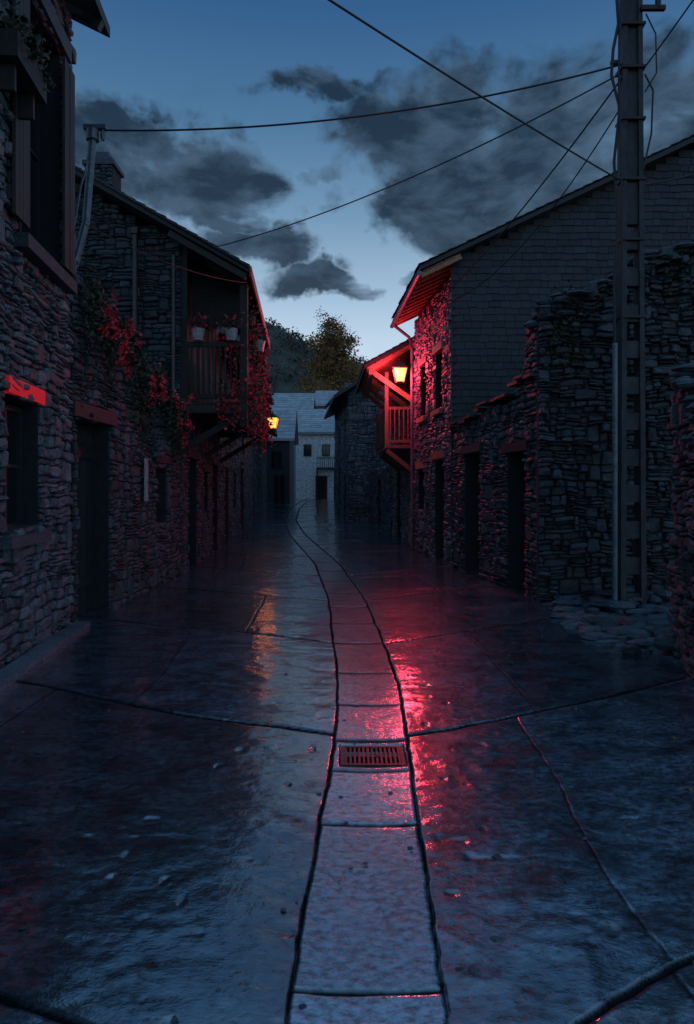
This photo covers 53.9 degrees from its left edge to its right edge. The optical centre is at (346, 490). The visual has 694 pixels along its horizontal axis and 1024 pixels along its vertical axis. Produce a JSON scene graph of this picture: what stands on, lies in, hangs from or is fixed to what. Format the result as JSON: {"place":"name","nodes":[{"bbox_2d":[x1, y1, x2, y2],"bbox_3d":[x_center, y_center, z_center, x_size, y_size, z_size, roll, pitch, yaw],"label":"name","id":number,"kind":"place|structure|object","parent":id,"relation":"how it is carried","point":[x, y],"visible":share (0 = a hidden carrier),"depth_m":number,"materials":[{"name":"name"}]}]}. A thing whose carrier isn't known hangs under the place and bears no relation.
{"place":"outdoors","nodes":[
{"label":"outdoors","id":0,"kind":"place"},
{"bbox_2d":[75,183,221,573],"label":"stone walls","id":1,"kind":"structure","parent":0,"point":[109,258],"depth_m":11.70,"materials":[{"name":"grey stone"}]},
{"bbox_2d":[131,227,175,394],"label":"gutter pipes","id":2,"kind":"object","parent":1,"relation":"attached to","point":[135,232],"visible":0.67,"depth_m":11.59,"materials":[{"name":"metal"}]},
{"bbox_2d":[75,166,267,345],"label":"slate roof","id":3,"kind":"structure","parent":1,"relation":"on","point":[142,212],"depth_m":11.35,"materials":[{"name":"grey stone"}]},
{"bbox_2d":[82,152,124,190],"bbox_3d":[-4.650,-5.639,13.044,0.600,1.523,0.613,0,0,0],"label":"chimney","id":4,"kind":"object","parent":3,"relation":"on","point":[108,170],"visible":0.23,"depth_m":12.81,"materials":[{"name":"stone"}]},
{"bbox_2d":[167,230,266,348],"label":"rafters","id":5,"kind":"object","parent":3,"relation":"attached to","point":[208,256],"visible":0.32,"depth_m":11.47,"materials":[{"name":"brown wood"}]},
{"bbox_2d":[85,224,245,282],"bbox_3d":[-2.275,-3.200,9.476,0.012,0.610,4.212,0,0,16],"label":"overhead wire","id":6,"kind":"object","parent":5,"relation":"attached to","point":[159,259],"visible":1,"depth_m":8.83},
{"bbox_2d":[250,266,269,349],"bbox_3d":[-1.780,-3.640,14.315,0.030,0.170,5.981,0,0,-3],"label":"red fascia board","id":7,"kind":"object","parent":3,"relation":"attached to","point":[252,278],"visible":0.79,"depth_m":13.01,"materials":[{"name":"paint"}]},
{"bbox_2d":[181,246,265,471],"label":"timber balcony","id":8,"kind":"structure","parent":1,"relation":"attached to","point":[201,360],"depth_m":12.30,"materials":[{"name":"brown wood"}]},
{"bbox_2d":[182,307,213,341],"bbox_3d":[-2.539,-2.836,11.657,0.548,0.551,0.572,0,0,0],"label":"flower pot","id":9,"kind":"object","parent":8,"relation":"on","point":[198,332],"visible":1,"depth_m":11.62,"materials":[{"name":"white ceramic"}]},
{"bbox_2d":[213,306,253,341],"bbox_3d":[-2.024,-2.837,11.705,0.690,0.555,0.508,0,0,24],"label":"flower pot","id":10,"kind":"object","parent":8,"relation":"on","point":[230,333],"visible":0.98,"depth_m":11.62,"materials":[{"name":"white ceramic"}]},
{"bbox_2d":[211,305,275,451],"bbox_3d":[-1.842,-2.065,14.342,1.027,2.551,5.639,0,0,0],"label":"climbing vine","id":11,"kind":"object","parent":8,"relation":"attached to","point":[258,358],"visible":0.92,"depth_m":12.30,"materials":[{"name":"red plant"}]},
{"bbox_2d":[249,324,276,351],"bbox_3d":[-1.594,-2.837,12.581,0.607,0.555,0.576,0,0,0],"label":"flower pot","id":12,"kind":"object","parent":8,"relation":"on","point":[258,342],"visible":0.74,"depth_m":12.53,"materials":[{"name":"white ceramic"}]},
{"bbox_2d":[219,321,363,392],"bbox_3d":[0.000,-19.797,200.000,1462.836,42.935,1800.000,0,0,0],"label":"ground","id":13,"kind":"structure","parent":0,"point":[284,386],"depth_m":121.67,"materials":[{"name":"green plant"}]},
{"bbox_2d":[0,0,77,668],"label":"stone walls","id":14,"kind":"structure","parent":13,"relation":"on","point":[36,580],"depth_m":6.32,"materials":[{"name":"stone"}]},
{"bbox_2d":[4,375,44,404],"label":"red lintel panel","id":15,"kind":"structure","parent":14,"relation":"on","point":[38,394],"depth_m":5.89,"materials":[{"name":"red wood"}]},
{"bbox_2d":[0,0,56,120],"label":"flower box","id":16,"kind":"object","parent":14,"relation":"attached to","point":[22,74],"visible":1,"depth_m":5.31,"materials":[{"name":"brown wood"}]},
{"bbox_2d":[0,0,76,548],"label":"sills","id":17,"kind":"structure","parent":14,"relation":"attached to","point":[36,253],"depth_m":6.25,"materials":[{"name":"stone"}]},
{"bbox_2d":[3,0,74,528],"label":"window frames","id":18,"kind":"structure","parent":14,"relation":"attached to","point":[22,150],"depth_m":6.83,"materials":[{"name":"brown wood"}]},
{"bbox_2d":[7,104,35,523],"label":"window panes","id":19,"kind":"object","parent":18,"relation":"in","point":[11,476],"visible":0.12,"depth_m":6.18,"materials":[{"name":"black glass"}]},
{"bbox_2d":[64,0,109,37],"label":"slate roof","id":20,"kind":"structure","parent":14,"relation":"on","point":[90,14],"depth_m":7.23,"materials":[{"name":"grey stone"}]},
{"bbox_2d":[0,621,89,691],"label":"kerb stones","id":21,"kind":"object","parent":13,"relation":"on","point":[13,671],"visible":0.69,"depth_m":5.82,"materials":[{"name":"stone"}]},
{"bbox_2d":[70,273,182,622],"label":"stone walls","id":22,"kind":"structure","parent":13,"relation":"on","point":[136,544],"depth_m":8.78,"materials":[{"name":"grey stone"}]},
{"bbox_2d":[75,124,106,272],"bbox_3d":[-3.103,-3.132,7.874,0.642,2.286,0.220,0,0,-40],"label":"service mast","id":23,"kind":"object","parent":22,"relation":"on","point":[92,134],"visible":0.73,"depth_m":7.91,"materials":[{"name":"metal"}]},
{"bbox_2d":[70,400,171,613],"bbox_3d":[-3.033,0.270,9.142,0.350,2.460,3.700,0,0,1],"label":"door frame","id":24,"kind":"structure","parent":22,"relation":"attached to","point":[83,491],"depth_m":8.16,"materials":[{"name":"brown wood"}]},
{"bbox_2d":[75,261,194,524],"bbox_3d":[-2.966,-0.977,9.554,0.738,3.121,4.260,0,0,1],"label":"climbing ivy","id":25,"kind":"object","parent":22,"relation":"attached to","point":[125,337],"visible":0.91,"depth_m":8.91,"materials":[{"name":"red plant"}]},
{"bbox_2d":[144,458,147,500],"bbox_3d":[-2.830,-0.150,9.618,0.015,0.600,0.140,0,0,1],"label":"wall sign","id":26,"kind":"object","parent":22,"relation":"attached to","point":[145,479],"visible":1,"depth_m":9.61,"materials":[{"name":"white metal"}]},
{"bbox_2d":[219,359,252,544],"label":"stone walls","id":27,"kind":"structure","parent":13,"relation":"on","point":[236,503],"depth_m":21.20,"materials":[{"name":"grey stone"}]},
{"bbox_2d":[267,411,279,429],"bbox_3d":[-3.163,-2.700,26.000,1.165,0.780,0.480,0,0,0],"label":"wall lantern","id":28,"kind":"object","parent":27,"relation":"attached to","point":[276,418],"depth_m":25.85,"materials":[{"name":"glass"}]},
{"bbox_2d":[219,341,272,473],"bbox_3d":[-3.385,-1.211,22.201,1.545,5.769,9.090,0,0,-3],"label":"joinery","id":29,"kind":"object","parent":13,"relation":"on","point":[228,465],"visible":0.1,"depth_m":20.46,"materials":[{"name":"brown wood"}]},
{"bbox_2d":[251,438,266,521],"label":"stone walls","id":30,"kind":"structure","parent":13,"relation":"on","point":[259,483],"depth_m":33.71,"materials":[{"name":"grey stone"}]},
{"bbox_2d":[253,405,276,474],"bbox_3d":[-4.494,-1.253,35.778,1.345,5.605,15.690,0,0,-5],"label":"joinery","id":31,"kind":"object","parent":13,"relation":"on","point":[274,433],"visible":0.06,"depth_m":39.37,"materials":[{"name":"brown wood"}]},
{"bbox_2d":[266,441,293,502],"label":"walls","id":32,"kind":"structure","parent":13,"relation":"on","point":[286,448],"depth_m":46.50,"materials":[{"name":"paint"}]},
{"bbox_2d":[271,451,284,502],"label":"window frames","id":33,"kind":"structure","parent":32,"relation":"attached to","point":[279,478],"depth_m":46.44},
{"bbox_2d":[272,452,283,501],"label":"window panes","id":34,"kind":"object","parent":33,"relation":"in","point":[277,478],"visible":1,"depth_m":46.48,"materials":[{"name":"black glass"}]},
{"bbox_2d":[267,407,298,444],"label":"slate roof","id":35,"kind":"structure","parent":32,"relation":"on","point":[287,428],"depth_m":47.27,"materials":[{"name":"grey stone"}]},
{"bbox_2d":[219,317,368,392],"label":"hillside scrub","id":36,"kind":"object","parent":13,"relation":"on","point":[299,338],"visible":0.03,"depth_m":129.69,"materials":[{"name":"green plant"}]},
{"bbox_2d":[294,445,295,492],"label":"walls","id":37,"kind":"structure","parent":13,"relation":"on","point":[294,468],"depth_m":62.00,"materials":[{"name":"paint"}]},
{"bbox_2d":[270,393,315,408],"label":"slate roof","id":38,"kind":"structure","parent":37,"relation":"on","point":[302,400],"depth_m":63.88,"materials":[{"name":"grey stone"}]},
{"bbox_2d":[296,434,334,498],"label":"walls","id":39,"kind":"structure","parent":13,"relation":"on","point":[306,466],"depth_m":52.00,"materials":[{"name":"white paint"}]},
{"bbox_2d":[297,409,334,433],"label":"slate roof","id":40,"kind":"structure","parent":39,"relation":"on","point":[311,421],"depth_m":52.97,"materials":[{"name":"grey stone"}]},
{"bbox_2d":[304,444,329,498],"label":"window frames","id":41,"kind":"structure","parent":39,"relation":"attached to","point":[318,476],"depth_m":51.94,"materials":[{"name":"wood"}]},
{"bbox_2d":[305,445,328,498],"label":"window panes","id":42,"kind":"object","parent":41,"relation":"in","point":[325,449],"visible":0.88,"depth_m":51.98,"materials":[{"name":"black glass"}]},
{"bbox_2d":[316,457,334,498],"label":"wooden gallery","id":43,"kind":"object","parent":13,"relation":"on","point":[326,467],"visible":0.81,"depth_m":51.33,"materials":[{"name":"grey wood"}]},
{"bbox_2d":[291,308,362,408],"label":"autumn tree","id":44,"kind":"object","parent":13,"relation":"on","point":[333,344],"visible":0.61,"depth_m":84.67,"materials":[{"name":"green plant"}]},
{"bbox_2d":[324,380,392,519],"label":"stone cottage","id":45,"kind":"structure","parent":13,"relation":"on","point":[357,458],"depth_m":29.00,"materials":[{"name":"stone"}]},
{"bbox_2d":[368,464,392,533],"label":"stone walls","id":46,"kind":"structure","parent":13,"relation":"on","point":[380,508],"depth_m":23.97,"materials":[{"name":"grey stone"}]},
{"bbox_2d":[390,356,414,546],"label":"stone walls","id":47,"kind":"structure","parent":13,"relation":"on","point":[400,506],"depth_m":18.80,"materials":[{"name":"stone"}]},
{"bbox_2d":[362,344,414,418],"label":"roof timbers","id":48,"kind":"object","parent":47,"relation":"on","point":[375,379],"visible":0.56,"depth_m":18.11,"materials":[{"name":"brown wood"}]},
{"bbox_2d":[355,337,414,393],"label":"slate roof","id":49,"kind":"structure","parent":48,"relation":"on","point":[392,350],"depth_m":16.75,"materials":[{"name":"grey stone"}]},
{"bbox_2d":[358,342,413,393],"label":"soffit boards","id":50,"kind":"object","parent":49,"relation":"on","point":[361,388],"visible":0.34,"depth_m":16.88,"materials":[{"name":"brown wood"}]},
{"bbox_2d":[376,372,409,472],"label":"timber balcony","id":51,"kind":"structure","parent":47,"relation":"attached to","point":[382,440],"depth_m":17.07,"materials":[{"name":"brown wood"}]},
{"bbox_2d":[412,275,467,566],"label":"stone walls","id":52,"kind":"structure","parent":13,"relation":"on","point":[432,328],"depth_m":14.41,"materials":[{"name":"stone"}]},
{"bbox_2d":[391,357,409,383],"bbox_3d":[1.361,-2.935,16.554,0.569,0.710,0.416,0,0,0],"label":"wall lantern","id":53,"kind":"object","parent":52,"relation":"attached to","point":[399,369],"depth_m":16.42,"materials":[{"name":"glass"}]},
{"bbox_2d":[390,270,421,547],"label":"gutter pipes","id":54,"kind":"object","parent":52,"relation":"attached to","point":[407,295],"visible":0.99,"depth_m":16.45,"materials":[{"name":"metal"}]},
{"bbox_2d":[415,340,445,468],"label":"lintels","id":55,"kind":"object","parent":52,"relation":"attached to","point":[437,348],"visible":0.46,"depth_m":14.28,"materials":[{"name":"brown wood"}]},
{"bbox_2d":[424,357,444,556],"bbox_3d":[2.005,-0.665,14.862,0.110,4.330,2.496,0,0,-6],"label":"joinery","id":56,"kind":"object","parent":52,"relation":"attached to","point":[443,478],"visible":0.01,"depth_m":14.38,"materials":[{"name":"brown wood"}]},
{"bbox_2d":[451,382,557,597],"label":"stone walls","id":57,"kind":"structure","parent":13,"relation":"on","point":[494,541],"depth_m":10.42,"materials":[{"name":"grey stone"}]},
{"bbox_2d":[448,372,535,429],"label":"coping slates","id":58,"kind":"object","parent":57,"relation":"on","point":[506,398],"visible":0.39,"depth_m":10.49,"materials":[{"name":"grey stone"}]},
{"bbox_2d":[460,440,529,453],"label":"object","id":59,"kind":"structure","parent":57,"relation":"attached to","point":[520,447],"depth_m":9.95,"materials":[{"name":"brown wood"}]},
{"bbox_2d":[440,163,690,414],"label":"walls","id":60,"kind":"structure","parent":13,"relation":"on","point":[448,277],"depth_m":13.06,"materials":[{"name":"grey stone"}]},
{"bbox_2d":[391,134,693,318],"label":"slate roof","id":61,"kind":"structure","parent":60,"relation":"attached to","point":[600,184],"depth_m":12.77,"materials":[{"name":"grey stone"}]},
{"bbox_2d":[396,254,461,325],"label":"eave rafters","id":62,"kind":"object","parent":61,"relation":"attached to","point":[431,280],"visible":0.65,"depth_m":14.21,"materials":[{"name":"brown wood"}]},
{"bbox_2d":[451,150,693,552],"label":"slate cladding","id":63,"kind":"structure","parent":60,"relation":"attached to","point":[478,363],"depth_m":13.00,"materials":[{"name":"grey stone"}]},
{"bbox_2d":[523,239,693,602],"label":"stone walls","id":64,"kind":"structure","parent":13,"relation":"on","point":[573,447],"depth_m":8.76,"materials":[{"name":"grey stone"}]},
{"bbox_2d":[533,226,693,388],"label":"wall creeper","id":65,"kind":"object","parent":64,"relation":"attached to","point":[606,295],"depth_m":8.72,"materials":[{"name":"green plant"}]},
{"bbox_2d":[541,585,676,659],"bbox_3d":[3.507,1.347,7.255,2.535,0.345,2.994,0,0,0],"label":"stone rubble","id":66,"kind":"object","parent":13,"relation":"on","point":[640,630],"visible":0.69,"depth_m":7.07,"materials":[{"name":"grey stone"}]},
{"bbox_2d":[610,0,665,611],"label":"utility pole","id":67,"kind":"object","parent":66,"relation":"on","point":[631,161],"visible":0.96,"depth_m":7.92,"materials":[{"name":"concrete"}]},
{"bbox_2d":[104,63,621,131],"bbox_3d":[0.171,-4.587,7.975,6.063,0.764,0.022,0,0,0],"label":"overhead wire","id":68,"kind":"object","parent":67,"relation":"attached to","point":[324,120],"visible":0.99,"depth_m":7.97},
{"bbox_2d":[218,72,621,246],"bbox_3d":[0.501,-4.480,9.725,6.464,0.776,0.018,0,0,33],"label":"overhead wire","id":69,"kind":"object","parent":67,"relation":"attached to","point":[432,167],"visible":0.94,"depth_m":9.25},
{"bbox_2d":[328,0,619,180],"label":"overhead wire","id":70,"kind":"object","parent":67,"relation":"attached to","point":[427,62],"visible":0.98,"depth_m":5.91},
{"bbox_2d":[452,77,621,286],"bbox_3d":[2.600,-4.325,10.424,0.022,0.969,5.097,0,0,-14],"label":"overhead wire","id":71,"kind":"object","parent":67,"relation":"attached to","point":[605,100],"visible":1,"depth_m":9.61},
{"bbox_2d":[452,67,645,300],"bbox_3d":[2.725,-4.232,10.423,0.018,1.349,5.259,0,0,-16],"label":"overhead wire","id":72,"kind":"object","parent":67,"relation":"attached to","point":[552,207],"visible":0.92,"depth_m":9.67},
{"bbox_2d":[644,174,693,185],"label":"overhead wire","id":73,"kind":"object","parent":67,"relation":"attached to","point":[668,180],"visible":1,"depth_m":8.05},
{"bbox_2d":[645,0,693,66],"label":"overhead wire","id":74,"kind":"object","parent":67,"relation":"attached to","point":[669,32],"visible":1,"depth_m":7.34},
{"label":"walls","id":75,"kind":"object","parent":13,"relation":"on","visible":0},
{"bbox_2d":[322,387,343,408],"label":"slate roof","id":76,"kind":"structure","parent":75,"relation":"on","point":[326,405],"depth_m":59.65,"materials":[{"name":"grey stone"}]},
{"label":"walls","id":77,"kind":"object","parent":13,"relation":"on","visible":0},
{"bbox_2d":[315,391,337,408],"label":"slate roof","id":78,"kind":"structure","parent":77,"relation":"on","point":[322,398],"depth_m":73.49,"materials":[{"name":"grey stone"}]},
{"bbox_2d":[0,493,693,1023],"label":"street paving","id":79,"kind":"structure","parent":0,"point":[116,843],"depth_m":3.21,"materials":[{"name":"stone"}]},
{"bbox_2d":[14,594,693,1008],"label":"scattered pebbles","id":80,"kind":"object","parent":79,"relation":"on","point":[470,970],"visible":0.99,"depth_m":2.74,"materials":[{"name":"stone"}]},
{"bbox_2d":[341,746,405,766],"bbox_3d":[0.145,1.521,3.880,0.360,0.034,0.280,0,0,0],"label":"drain grate","id":81,"kind":"object","parent":79,"relation":"on","point":[399,757],"visible":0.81,"depth_m":3.87,"materials":[{"name":"metal"}]},
{"bbox_2d":[11,546,693,964],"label":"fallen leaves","id":82,"kind":"object","parent":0,"point":[501,696],"visible":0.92,"depth_m":5.69,"materials":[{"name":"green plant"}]},
{"bbox_2d":[71,0,693,362],"label":"sky","id":83,"kind":"structure","parent":0,"point":[163,64],"materials":[{"name":"blue"}]},
{"bbox_2d":[660,362,693,684],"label":"stone walls","id":84,"kind":"structure","parent":0,"point":[679,574],"depth_m":5.57,"materials":[{"name":"grey stone"}]},
{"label":"inner walls","id":85,"kind":"object","parent":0,"visible":0},
{"bbox_2d":[219,333,273,404],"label":"slate roof","id":86,"kind":"structure","parent":85,"relation":"on","point":[221,337],"depth_m":17.33,"materials":[{"name":"grey stone"}]}
]}

